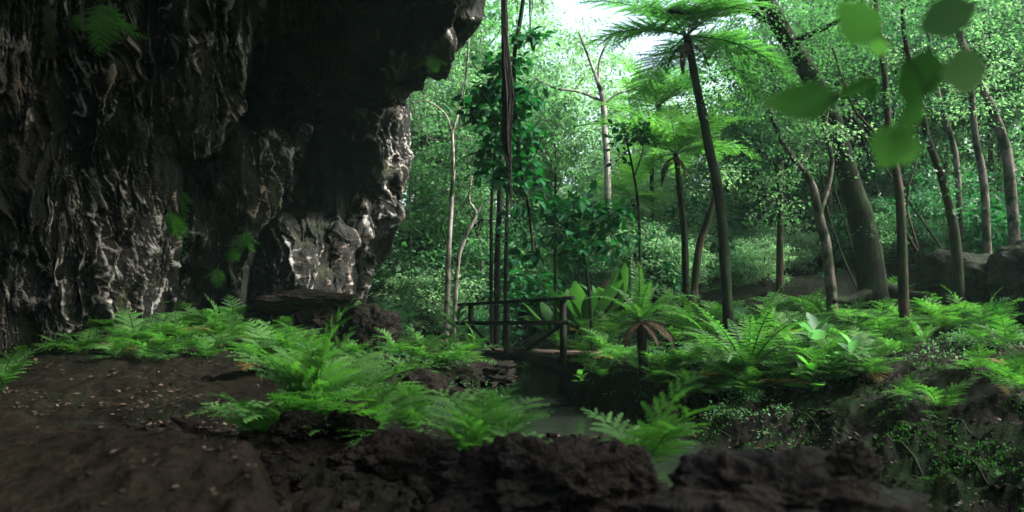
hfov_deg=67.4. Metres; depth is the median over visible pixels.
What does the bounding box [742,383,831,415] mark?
surface root
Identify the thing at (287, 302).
boulder
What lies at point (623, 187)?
shrub
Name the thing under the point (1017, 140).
tree
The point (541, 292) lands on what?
shrub
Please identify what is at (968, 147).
tree
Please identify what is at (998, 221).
shrub
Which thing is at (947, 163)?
tree
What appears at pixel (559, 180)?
tree
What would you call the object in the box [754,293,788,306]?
fern
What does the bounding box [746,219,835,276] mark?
shrub
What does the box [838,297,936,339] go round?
fern
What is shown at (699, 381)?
fern
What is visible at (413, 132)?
tree
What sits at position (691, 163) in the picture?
tree
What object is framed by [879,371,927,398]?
fern
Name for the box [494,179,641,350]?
sapling
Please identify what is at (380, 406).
fern
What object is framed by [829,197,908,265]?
shrub
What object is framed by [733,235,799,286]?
shrub
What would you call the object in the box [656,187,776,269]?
shrub
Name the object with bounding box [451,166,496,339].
whitish sapling
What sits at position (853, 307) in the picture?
fern
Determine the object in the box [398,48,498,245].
tree
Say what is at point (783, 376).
fern
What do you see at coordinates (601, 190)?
shrub
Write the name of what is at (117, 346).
fern
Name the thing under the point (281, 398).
fern
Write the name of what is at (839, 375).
fern
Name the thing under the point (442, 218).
shrub
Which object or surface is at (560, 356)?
footbridge
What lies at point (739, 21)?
tree
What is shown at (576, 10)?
sky
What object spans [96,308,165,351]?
fern
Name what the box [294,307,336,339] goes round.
boulder
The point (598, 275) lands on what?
shrub
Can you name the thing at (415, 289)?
shrub
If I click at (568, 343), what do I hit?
fern
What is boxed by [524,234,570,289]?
shrub
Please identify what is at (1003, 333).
fern
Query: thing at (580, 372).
young plant
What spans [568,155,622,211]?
tree
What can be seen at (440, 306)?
shrub
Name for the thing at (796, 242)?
shrub
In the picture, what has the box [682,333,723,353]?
fern
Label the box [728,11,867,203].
tree
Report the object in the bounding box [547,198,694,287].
shrub
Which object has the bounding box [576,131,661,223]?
tree
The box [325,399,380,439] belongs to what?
rock
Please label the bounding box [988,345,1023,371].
fern
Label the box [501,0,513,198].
hanging roots
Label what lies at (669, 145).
tree fern
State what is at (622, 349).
fern
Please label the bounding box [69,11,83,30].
wall fern
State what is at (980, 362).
fern
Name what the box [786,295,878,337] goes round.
fern
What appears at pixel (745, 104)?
tree
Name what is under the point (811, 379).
young plant
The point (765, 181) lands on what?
tree fern
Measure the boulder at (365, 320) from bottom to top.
1.066 m
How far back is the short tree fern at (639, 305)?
12.28 m
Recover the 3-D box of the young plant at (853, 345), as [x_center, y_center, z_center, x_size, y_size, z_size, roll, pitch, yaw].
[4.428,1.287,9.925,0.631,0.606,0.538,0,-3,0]
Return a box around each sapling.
[406,25,494,341]
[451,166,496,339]
[463,119,497,344]
[488,180,527,360]
[493,106,503,361]
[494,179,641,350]
[527,121,596,344]
[599,118,662,276]
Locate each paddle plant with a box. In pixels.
[519,302,574,339]
[541,270,631,341]
[581,263,647,333]
[625,289,669,319]
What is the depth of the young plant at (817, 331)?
10.81 m
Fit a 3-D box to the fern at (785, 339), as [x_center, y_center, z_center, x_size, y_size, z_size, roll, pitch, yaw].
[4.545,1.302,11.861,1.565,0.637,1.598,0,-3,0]
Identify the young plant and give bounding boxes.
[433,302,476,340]
[572,367,587,385]
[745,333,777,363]
[779,312,844,362]
[783,353,832,394]
[832,332,875,376]
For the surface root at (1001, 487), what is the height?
0.269 m
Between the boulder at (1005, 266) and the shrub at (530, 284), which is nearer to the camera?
the boulder at (1005, 266)
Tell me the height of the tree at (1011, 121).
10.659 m
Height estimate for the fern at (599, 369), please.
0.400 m
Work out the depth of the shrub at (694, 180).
32.34 m
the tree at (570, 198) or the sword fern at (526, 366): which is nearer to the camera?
the sword fern at (526, 366)
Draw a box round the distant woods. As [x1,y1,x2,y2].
[398,84,1002,254]
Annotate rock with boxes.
[265,409,327,440]
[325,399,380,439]
[326,427,460,480]
[420,431,658,511]
[596,438,661,501]
[622,447,931,511]
[640,400,676,424]
[824,440,882,481]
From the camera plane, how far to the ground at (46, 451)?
6.81 m
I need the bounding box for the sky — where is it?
[402,0,1019,236]
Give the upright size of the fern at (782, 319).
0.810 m
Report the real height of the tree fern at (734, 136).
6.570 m
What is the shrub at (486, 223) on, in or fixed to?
on the ground at (46, 451)
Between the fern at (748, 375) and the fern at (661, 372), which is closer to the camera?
the fern at (748, 375)
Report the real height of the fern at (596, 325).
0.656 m
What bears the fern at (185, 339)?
on the ground at (46, 451)
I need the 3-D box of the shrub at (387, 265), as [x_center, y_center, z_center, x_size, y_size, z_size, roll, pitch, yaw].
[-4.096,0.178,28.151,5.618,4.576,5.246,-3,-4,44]
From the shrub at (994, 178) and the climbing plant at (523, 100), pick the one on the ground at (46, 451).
the shrub at (994, 178)
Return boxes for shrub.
[366,285,393,305]
[367,168,540,314]
[367,188,487,295]
[367,245,443,336]
[368,203,419,294]
[368,261,485,337]
[370,262,450,336]
[372,205,518,315]
[374,291,437,336]
[378,297,416,337]
[403,244,521,338]
[413,292,481,338]
[414,288,470,334]
[424,236,557,360]
[425,214,534,331]
[425,301,527,360]
[430,302,467,338]
[450,325,484,348]
[452,216,591,330]
[460,272,528,361]
[486,224,548,257]
[500,221,575,298]
[500,244,566,318]
[504,161,657,253]
[513,265,586,335]
[515,247,590,293]
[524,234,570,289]
[533,150,719,254]
[535,268,593,305]
[542,209,612,264]
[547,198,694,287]
[557,255,601,294]
[558,208,646,286]
[580,213,681,317]
[582,258,628,290]
[585,153,691,230]
[587,148,701,220]
[594,160,752,225]
[594,217,718,307]
[598,241,700,285]
[605,266,669,324]
[612,222,692,309]
[627,158,773,226]
[633,204,735,279]
[633,240,719,298]
[636,212,716,267]
[641,188,740,277]
[656,161,770,200]
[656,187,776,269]
[661,188,794,272]
[674,228,716,278]
[683,181,761,226]
[706,237,767,285]
[713,223,768,274]
[723,170,836,233]
[730,227,784,275]
[732,190,774,231]
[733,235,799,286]
[740,239,791,277]
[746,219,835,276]
[749,229,819,274]
[756,190,850,271]
[773,154,887,267]
[783,196,819,269]
[785,230,821,271]
[795,215,842,267]
[804,222,845,268]
[805,191,881,264]
[820,207,896,268]
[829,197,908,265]
[833,156,974,268]
[836,155,964,231]
[875,166,1005,256]
[875,179,954,268]
[884,219,918,265]
[913,171,1006,253]
[935,145,1020,206]
[949,146,1020,202]
[959,192,1023,253]
[979,180,1023,234]
[994,178,1023,246]
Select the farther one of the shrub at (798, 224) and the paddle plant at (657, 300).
the shrub at (798, 224)
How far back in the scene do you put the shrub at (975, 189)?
20.51 m
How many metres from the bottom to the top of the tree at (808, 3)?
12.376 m
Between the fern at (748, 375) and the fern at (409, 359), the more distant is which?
the fern at (748, 375)
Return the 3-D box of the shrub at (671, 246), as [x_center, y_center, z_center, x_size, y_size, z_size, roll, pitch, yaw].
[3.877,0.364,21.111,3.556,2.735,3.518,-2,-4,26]
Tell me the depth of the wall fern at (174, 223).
11.17 m
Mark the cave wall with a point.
(279, 130)
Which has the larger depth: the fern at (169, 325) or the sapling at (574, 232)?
the sapling at (574, 232)
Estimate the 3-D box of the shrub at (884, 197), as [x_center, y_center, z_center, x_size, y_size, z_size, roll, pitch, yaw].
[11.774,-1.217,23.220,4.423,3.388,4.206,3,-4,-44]
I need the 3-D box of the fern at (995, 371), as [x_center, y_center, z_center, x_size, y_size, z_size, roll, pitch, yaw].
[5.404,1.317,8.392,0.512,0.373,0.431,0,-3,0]
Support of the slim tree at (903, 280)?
on the ground at (46, 451)
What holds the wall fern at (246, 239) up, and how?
attached to the cave wall
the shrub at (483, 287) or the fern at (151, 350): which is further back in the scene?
the shrub at (483, 287)
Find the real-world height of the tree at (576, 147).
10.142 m
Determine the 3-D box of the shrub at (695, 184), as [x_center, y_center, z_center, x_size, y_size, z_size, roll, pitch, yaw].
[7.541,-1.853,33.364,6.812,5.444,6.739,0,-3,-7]
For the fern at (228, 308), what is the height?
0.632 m
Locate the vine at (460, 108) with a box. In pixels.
[453,39,468,175]
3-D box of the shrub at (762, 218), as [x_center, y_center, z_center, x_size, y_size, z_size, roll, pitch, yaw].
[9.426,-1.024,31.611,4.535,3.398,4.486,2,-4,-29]
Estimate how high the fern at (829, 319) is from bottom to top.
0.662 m
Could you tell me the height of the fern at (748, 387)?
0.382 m
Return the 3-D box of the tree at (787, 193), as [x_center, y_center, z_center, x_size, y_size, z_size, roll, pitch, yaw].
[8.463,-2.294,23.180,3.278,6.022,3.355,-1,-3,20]
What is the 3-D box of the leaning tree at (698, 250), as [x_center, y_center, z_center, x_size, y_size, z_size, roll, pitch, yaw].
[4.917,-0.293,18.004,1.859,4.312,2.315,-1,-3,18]
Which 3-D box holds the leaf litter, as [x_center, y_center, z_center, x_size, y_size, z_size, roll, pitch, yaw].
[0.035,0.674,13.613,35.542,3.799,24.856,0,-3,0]
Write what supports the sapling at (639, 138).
on the ground at (46, 451)
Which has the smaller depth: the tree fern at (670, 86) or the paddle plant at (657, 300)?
the paddle plant at (657, 300)
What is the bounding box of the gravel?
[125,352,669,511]
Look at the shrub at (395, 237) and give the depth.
26.89 m
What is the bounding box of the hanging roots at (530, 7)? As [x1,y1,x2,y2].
[529,0,532,29]
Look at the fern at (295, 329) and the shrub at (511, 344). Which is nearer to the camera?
the fern at (295, 329)
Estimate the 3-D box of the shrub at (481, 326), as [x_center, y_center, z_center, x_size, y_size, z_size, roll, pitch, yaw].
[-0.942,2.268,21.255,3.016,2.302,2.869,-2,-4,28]
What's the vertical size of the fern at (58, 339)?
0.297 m
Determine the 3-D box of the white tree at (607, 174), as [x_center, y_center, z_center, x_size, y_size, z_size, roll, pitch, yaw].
[2.154,-2.570,23.320,4.239,9.768,4.132,-2,-4,36]
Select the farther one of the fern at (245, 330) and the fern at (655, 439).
the fern at (245, 330)
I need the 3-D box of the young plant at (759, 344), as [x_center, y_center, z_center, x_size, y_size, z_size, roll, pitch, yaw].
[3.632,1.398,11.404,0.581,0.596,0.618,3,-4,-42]
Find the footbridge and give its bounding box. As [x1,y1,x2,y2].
[456,296,602,364]
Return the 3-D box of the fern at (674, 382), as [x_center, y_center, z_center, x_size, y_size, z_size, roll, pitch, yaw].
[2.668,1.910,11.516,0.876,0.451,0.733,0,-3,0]
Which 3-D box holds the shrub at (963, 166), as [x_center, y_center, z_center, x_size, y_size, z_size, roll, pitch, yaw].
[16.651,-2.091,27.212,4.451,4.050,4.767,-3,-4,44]
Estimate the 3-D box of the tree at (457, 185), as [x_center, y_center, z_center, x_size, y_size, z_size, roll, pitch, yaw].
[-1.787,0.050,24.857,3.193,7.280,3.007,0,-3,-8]
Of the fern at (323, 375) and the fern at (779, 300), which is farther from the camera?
the fern at (779, 300)
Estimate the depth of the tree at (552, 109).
26.85 m
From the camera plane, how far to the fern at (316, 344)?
8.60 m
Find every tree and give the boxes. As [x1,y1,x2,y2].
[394,78,479,254]
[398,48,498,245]
[399,47,496,247]
[399,82,460,255]
[401,106,536,318]
[407,151,496,251]
[408,150,504,271]
[411,21,541,232]
[426,0,579,237]
[455,32,585,239]
[488,140,564,237]
[489,117,563,239]
[493,8,657,322]
[504,53,631,253]
[517,97,602,252]
[556,179,597,255]
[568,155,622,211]
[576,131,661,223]
[610,107,669,185]
[621,122,695,191]
[632,0,983,331]
[639,99,705,210]
[677,158,760,315]
[679,113,743,210]
[688,129,764,224]
[706,44,840,230]
[714,0,810,234]
[716,72,794,237]
[716,98,772,229]
[727,81,876,327]
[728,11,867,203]
[728,145,834,291]
[732,0,875,272]
[736,77,844,275]
[739,7,896,266]
[780,32,922,267]
[797,0,877,172]
[806,0,947,339]
[807,0,946,211]
[814,18,945,223]
[822,0,994,329]
[826,1,985,264]
[864,0,1023,244]
[872,15,1015,251]
[878,0,976,188]
[881,0,1018,240]
[882,0,1023,253]
[895,25,978,184]
[897,0,1023,198]
[917,1,1023,198]
[932,2,1023,252]
[969,0,1023,154]
[971,10,1023,166]
[975,0,1023,192]
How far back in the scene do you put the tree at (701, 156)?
29.93 m
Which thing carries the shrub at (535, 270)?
on the ground at (46, 451)
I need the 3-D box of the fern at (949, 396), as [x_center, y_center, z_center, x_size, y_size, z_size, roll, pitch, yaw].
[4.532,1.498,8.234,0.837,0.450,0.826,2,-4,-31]
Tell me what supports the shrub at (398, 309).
on the ground at (46, 451)
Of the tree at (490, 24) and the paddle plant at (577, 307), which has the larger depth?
the tree at (490, 24)
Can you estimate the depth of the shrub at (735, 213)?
25.24 m
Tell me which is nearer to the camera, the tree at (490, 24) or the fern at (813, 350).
the fern at (813, 350)
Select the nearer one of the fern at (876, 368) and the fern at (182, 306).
the fern at (876, 368)
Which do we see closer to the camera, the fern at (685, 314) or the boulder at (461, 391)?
the boulder at (461, 391)
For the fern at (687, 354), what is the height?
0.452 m
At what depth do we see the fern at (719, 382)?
10.95 m
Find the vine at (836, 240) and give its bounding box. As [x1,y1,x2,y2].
[813,129,857,290]
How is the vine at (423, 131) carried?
attached to the whitish sapling at (448, 267)
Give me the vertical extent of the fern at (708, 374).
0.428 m
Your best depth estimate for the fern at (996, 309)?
14.32 m
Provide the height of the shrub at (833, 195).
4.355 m
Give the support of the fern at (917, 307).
on the ground at (46, 451)
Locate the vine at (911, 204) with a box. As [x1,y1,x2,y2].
[844,80,942,248]
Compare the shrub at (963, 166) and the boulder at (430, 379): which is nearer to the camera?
the boulder at (430, 379)
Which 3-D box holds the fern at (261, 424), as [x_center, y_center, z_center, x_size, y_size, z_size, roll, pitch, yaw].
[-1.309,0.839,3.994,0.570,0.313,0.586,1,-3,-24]
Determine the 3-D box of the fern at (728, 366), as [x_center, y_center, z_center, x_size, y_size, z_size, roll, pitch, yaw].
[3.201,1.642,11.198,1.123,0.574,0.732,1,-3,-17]
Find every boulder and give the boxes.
[247,289,359,314]
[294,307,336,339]
[340,303,402,357]
[376,363,455,411]
[440,388,486,420]
[462,358,517,386]
[914,249,989,308]
[984,239,1023,325]
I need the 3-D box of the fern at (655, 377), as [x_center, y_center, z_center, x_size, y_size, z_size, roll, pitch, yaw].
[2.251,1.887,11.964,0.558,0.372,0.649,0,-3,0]
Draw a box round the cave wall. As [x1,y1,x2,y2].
[0,0,485,354]
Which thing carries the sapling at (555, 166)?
on the ground at (46, 451)
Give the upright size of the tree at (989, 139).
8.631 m
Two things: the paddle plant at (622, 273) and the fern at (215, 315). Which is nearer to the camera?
the fern at (215, 315)
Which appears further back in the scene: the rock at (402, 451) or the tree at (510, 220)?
the tree at (510, 220)
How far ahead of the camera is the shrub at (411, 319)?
21.24 m
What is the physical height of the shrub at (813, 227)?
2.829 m
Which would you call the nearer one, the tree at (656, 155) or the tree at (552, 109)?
the tree at (552, 109)
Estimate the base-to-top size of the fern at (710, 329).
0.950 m
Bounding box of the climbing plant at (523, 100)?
[451,0,560,250]
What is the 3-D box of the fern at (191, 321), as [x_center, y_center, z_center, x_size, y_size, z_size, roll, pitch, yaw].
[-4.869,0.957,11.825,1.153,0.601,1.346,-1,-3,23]
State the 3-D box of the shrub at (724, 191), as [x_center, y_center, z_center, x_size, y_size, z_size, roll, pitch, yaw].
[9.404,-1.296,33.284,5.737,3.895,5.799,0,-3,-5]
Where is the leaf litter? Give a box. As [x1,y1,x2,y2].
[0,267,1023,511]
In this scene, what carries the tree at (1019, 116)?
on the ground at (46, 451)
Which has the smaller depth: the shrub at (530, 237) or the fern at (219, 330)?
the fern at (219, 330)
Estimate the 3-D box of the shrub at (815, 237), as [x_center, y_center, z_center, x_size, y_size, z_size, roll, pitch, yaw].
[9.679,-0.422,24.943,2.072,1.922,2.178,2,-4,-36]
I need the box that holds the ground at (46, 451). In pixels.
[0,253,1023,511]
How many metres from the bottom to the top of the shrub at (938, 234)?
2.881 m
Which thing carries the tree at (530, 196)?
on the ground at (46, 451)
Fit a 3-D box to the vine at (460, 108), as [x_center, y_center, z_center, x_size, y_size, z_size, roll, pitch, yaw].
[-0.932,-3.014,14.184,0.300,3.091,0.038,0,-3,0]
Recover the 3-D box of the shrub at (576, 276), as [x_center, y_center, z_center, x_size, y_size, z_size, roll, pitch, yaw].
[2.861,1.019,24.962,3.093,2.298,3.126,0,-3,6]
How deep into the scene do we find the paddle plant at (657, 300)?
19.71 m
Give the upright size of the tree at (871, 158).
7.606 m
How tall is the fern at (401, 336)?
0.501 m
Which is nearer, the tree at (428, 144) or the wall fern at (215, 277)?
the wall fern at (215, 277)
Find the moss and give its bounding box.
[555,335,1023,511]
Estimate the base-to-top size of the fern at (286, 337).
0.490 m
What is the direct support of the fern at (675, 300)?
on the ground at (46, 451)
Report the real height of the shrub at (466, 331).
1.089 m
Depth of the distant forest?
42.57 m
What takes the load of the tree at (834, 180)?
on the ground at (46, 451)
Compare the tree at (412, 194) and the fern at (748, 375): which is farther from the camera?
the tree at (412, 194)
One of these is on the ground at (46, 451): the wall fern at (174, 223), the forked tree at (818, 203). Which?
the forked tree at (818, 203)
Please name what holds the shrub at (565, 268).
on the ground at (46, 451)
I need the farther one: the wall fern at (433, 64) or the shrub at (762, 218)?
the shrub at (762, 218)
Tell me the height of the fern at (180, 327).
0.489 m
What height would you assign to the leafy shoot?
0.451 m
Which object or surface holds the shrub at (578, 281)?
on the ground at (46, 451)
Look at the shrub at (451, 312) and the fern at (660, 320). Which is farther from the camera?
the shrub at (451, 312)
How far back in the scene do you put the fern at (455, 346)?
13.60 m
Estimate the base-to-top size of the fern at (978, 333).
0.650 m
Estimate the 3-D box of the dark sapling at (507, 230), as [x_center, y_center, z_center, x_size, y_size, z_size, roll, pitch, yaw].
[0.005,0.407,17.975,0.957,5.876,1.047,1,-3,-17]
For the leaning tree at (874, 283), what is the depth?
15.93 m
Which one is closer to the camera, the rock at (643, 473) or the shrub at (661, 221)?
the rock at (643, 473)
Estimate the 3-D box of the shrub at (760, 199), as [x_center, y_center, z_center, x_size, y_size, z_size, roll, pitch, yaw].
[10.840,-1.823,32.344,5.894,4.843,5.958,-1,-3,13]
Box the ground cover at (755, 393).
[366,249,1023,438]
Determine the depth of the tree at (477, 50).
26.61 m
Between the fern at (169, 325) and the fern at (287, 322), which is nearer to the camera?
the fern at (169, 325)
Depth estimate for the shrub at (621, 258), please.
21.71 m
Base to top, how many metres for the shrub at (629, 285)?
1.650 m
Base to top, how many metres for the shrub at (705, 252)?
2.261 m
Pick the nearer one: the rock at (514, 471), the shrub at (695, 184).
the rock at (514, 471)
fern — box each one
[0,344,48,389]
[30,335,85,353]
[39,324,118,353]
[60,312,142,342]
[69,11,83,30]
[75,329,138,358]
[77,0,150,56]
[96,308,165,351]
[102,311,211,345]
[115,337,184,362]
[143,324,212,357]
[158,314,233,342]
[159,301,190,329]
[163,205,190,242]
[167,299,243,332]
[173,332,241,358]
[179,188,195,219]
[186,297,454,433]
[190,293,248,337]
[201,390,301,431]
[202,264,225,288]
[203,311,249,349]
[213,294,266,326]
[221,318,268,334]
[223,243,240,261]
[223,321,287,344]
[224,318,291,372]
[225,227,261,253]
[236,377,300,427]
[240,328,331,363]
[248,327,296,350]
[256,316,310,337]
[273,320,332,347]
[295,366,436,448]
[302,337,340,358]
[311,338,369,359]
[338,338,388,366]
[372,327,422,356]
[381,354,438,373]
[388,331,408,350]
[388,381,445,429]
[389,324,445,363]
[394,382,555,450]
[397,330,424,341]
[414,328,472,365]
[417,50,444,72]
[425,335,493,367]
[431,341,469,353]
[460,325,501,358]
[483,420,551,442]
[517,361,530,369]
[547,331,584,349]
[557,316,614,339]
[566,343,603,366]
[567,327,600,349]
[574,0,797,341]
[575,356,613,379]
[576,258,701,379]
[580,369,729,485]
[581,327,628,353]
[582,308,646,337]
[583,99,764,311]
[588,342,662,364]
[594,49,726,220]
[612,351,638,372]
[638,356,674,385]
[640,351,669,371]
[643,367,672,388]
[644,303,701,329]
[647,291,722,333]
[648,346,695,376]
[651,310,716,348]
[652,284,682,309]
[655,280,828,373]
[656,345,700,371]
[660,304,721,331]
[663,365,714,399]
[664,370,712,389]
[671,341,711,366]
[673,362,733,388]
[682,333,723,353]
[688,112,797,227]
[689,340,728,362]
[689,369,762,398]
[691,299,738,340]
[692,299,745,322]
[702,356,768,386]
[710,306,775,327]
[721,372,774,395]
[726,366,775,385]
[736,303,777,330]
[738,153,815,197]
[746,304,831,338]
[747,291,812,314]
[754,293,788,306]
[756,299,804,324]
[757,359,807,386]
[762,320,838,356]
[767,347,795,368]
[768,333,874,380]
[779,286,825,314]
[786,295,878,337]
[792,311,845,336]
[804,354,881,385]
[806,311,900,350]
[808,294,886,337]
[831,326,908,381]
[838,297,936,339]
[844,347,898,378]
[871,300,965,334]
[872,324,926,360]
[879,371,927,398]
[886,376,983,417]
[887,276,919,310]
[905,315,953,340]
[909,290,966,316]
[914,295,974,336]
[930,284,1001,329]
[936,297,1022,329]
[936,302,1021,343]
[939,339,1006,371]
[958,285,1023,327]
[959,314,1023,348]
[971,350,1023,395]
[980,359,1014,393]
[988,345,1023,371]
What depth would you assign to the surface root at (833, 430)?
8.95 m
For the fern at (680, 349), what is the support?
on the ground at (46, 451)
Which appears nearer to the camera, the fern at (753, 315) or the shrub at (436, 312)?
the fern at (753, 315)
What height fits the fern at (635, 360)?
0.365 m
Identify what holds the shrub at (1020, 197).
on the ground at (46, 451)
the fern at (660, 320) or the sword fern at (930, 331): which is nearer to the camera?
the sword fern at (930, 331)
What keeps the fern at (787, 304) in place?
on the ground at (46, 451)
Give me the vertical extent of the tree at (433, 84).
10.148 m
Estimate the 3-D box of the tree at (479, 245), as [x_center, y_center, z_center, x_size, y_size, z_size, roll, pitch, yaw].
[-1.441,-0.528,22.482,4.358,8.102,4.629,-1,-3,20]
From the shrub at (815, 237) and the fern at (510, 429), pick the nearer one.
the fern at (510, 429)
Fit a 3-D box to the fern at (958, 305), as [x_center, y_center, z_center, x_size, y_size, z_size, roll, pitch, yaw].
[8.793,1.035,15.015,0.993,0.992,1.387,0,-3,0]
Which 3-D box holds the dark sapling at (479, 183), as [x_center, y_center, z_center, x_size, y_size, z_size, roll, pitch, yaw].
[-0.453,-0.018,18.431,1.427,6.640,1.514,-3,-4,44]
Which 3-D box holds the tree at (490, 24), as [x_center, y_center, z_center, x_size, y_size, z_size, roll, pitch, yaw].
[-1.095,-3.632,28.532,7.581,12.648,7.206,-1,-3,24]
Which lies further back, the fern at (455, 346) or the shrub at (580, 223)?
the shrub at (580, 223)
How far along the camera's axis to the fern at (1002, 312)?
14.82 m
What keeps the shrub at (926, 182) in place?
on the ground at (46, 451)
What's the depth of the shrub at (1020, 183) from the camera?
22.92 m
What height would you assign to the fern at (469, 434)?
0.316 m
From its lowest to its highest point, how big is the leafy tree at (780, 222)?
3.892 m
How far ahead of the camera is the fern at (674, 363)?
12.01 m
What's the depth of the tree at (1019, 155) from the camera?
23.55 m
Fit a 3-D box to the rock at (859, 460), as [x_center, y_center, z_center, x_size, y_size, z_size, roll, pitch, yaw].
[0.662,0.395,1.478,0.116,0.082,0.101,0,-3,0]
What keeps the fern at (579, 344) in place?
on the ground at (46, 451)
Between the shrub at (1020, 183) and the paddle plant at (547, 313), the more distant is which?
the shrub at (1020, 183)
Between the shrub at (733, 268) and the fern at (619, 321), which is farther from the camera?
the shrub at (733, 268)
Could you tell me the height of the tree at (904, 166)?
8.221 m
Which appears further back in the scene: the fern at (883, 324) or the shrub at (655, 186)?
the shrub at (655, 186)
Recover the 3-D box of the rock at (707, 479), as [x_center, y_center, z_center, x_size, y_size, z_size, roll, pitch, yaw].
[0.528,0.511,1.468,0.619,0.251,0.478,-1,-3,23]
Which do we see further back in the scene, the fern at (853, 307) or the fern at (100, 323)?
the fern at (853, 307)
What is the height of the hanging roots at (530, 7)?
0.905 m
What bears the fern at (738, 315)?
on the ground at (46, 451)
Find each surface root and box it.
[597,384,709,422]
[629,365,736,404]
[675,419,775,452]
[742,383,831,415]
[757,408,863,443]
[832,424,934,479]
[900,403,988,440]
[939,434,1011,491]
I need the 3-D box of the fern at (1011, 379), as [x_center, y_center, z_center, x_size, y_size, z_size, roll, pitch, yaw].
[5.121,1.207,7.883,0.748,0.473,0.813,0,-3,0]
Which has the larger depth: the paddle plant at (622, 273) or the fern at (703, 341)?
the paddle plant at (622, 273)
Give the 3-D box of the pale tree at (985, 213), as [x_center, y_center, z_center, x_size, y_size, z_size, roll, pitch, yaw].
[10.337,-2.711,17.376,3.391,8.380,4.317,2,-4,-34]
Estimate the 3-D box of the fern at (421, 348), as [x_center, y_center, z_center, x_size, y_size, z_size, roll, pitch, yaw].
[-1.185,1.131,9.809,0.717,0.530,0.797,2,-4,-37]
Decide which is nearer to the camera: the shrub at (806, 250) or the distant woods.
the shrub at (806, 250)
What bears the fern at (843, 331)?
on the ground at (46, 451)
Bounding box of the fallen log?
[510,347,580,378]
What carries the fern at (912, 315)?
on the ground at (46, 451)
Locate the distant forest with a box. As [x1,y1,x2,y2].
[382,0,1023,280]
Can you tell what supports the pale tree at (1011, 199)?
on the ground at (46, 451)
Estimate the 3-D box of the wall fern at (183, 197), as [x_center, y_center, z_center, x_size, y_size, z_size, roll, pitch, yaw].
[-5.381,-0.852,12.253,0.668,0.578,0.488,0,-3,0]
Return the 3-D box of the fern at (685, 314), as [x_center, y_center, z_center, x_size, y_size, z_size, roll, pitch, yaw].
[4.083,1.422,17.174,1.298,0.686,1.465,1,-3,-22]
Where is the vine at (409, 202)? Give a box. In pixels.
[409,94,411,276]
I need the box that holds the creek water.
[497,366,703,485]
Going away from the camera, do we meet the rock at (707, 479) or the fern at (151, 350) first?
the rock at (707, 479)
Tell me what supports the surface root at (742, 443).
on the ground at (46, 451)
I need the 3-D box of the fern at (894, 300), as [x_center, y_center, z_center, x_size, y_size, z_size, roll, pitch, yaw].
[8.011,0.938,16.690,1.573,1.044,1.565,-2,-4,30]
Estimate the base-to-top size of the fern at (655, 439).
0.386 m
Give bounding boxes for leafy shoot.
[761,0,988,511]
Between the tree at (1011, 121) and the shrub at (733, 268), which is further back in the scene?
the tree at (1011, 121)
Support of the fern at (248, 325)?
on the ground at (46, 451)
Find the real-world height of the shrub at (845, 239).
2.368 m
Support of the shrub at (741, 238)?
on the ground at (46, 451)
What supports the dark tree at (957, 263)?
on the ground at (46, 451)
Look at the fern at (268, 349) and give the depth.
8.01 m
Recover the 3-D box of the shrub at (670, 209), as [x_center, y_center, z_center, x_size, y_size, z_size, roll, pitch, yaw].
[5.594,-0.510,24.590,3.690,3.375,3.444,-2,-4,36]
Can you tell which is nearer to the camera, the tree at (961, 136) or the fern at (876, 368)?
the fern at (876, 368)
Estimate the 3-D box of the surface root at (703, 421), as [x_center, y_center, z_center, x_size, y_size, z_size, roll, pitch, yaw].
[2.044,2.275,11.681,0.113,0.367,3.070,1,-3,-21]
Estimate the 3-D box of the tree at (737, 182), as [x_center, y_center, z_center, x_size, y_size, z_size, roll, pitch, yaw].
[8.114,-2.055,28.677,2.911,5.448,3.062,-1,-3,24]
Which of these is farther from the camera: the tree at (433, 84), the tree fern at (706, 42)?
the tree at (433, 84)
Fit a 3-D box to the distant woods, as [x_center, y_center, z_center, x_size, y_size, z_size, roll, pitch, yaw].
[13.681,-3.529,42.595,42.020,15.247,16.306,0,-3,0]
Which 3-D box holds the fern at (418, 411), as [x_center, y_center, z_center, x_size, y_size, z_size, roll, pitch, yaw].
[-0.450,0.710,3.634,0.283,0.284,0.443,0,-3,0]
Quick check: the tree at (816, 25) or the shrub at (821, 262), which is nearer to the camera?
the shrub at (821, 262)
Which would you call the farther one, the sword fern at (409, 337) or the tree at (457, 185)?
the tree at (457, 185)
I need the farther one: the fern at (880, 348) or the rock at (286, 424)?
the fern at (880, 348)
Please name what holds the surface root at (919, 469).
on the ground at (46, 451)
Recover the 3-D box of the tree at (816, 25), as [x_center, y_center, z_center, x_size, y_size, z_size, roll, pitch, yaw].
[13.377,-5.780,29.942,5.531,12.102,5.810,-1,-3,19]
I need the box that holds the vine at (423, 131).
[412,102,452,140]
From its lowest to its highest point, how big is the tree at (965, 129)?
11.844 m
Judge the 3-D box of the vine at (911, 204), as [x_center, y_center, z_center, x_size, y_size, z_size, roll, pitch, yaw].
[8.654,-1.985,17.338,2.217,4.024,0.067,0,-3,0]
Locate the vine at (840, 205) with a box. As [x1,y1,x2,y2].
[824,137,853,250]
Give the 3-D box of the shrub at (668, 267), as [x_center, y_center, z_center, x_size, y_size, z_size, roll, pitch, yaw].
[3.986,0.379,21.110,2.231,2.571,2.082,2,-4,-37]
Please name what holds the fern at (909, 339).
on the ground at (46, 451)
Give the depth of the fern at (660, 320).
17.86 m
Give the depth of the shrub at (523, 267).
23.72 m
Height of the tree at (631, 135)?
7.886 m

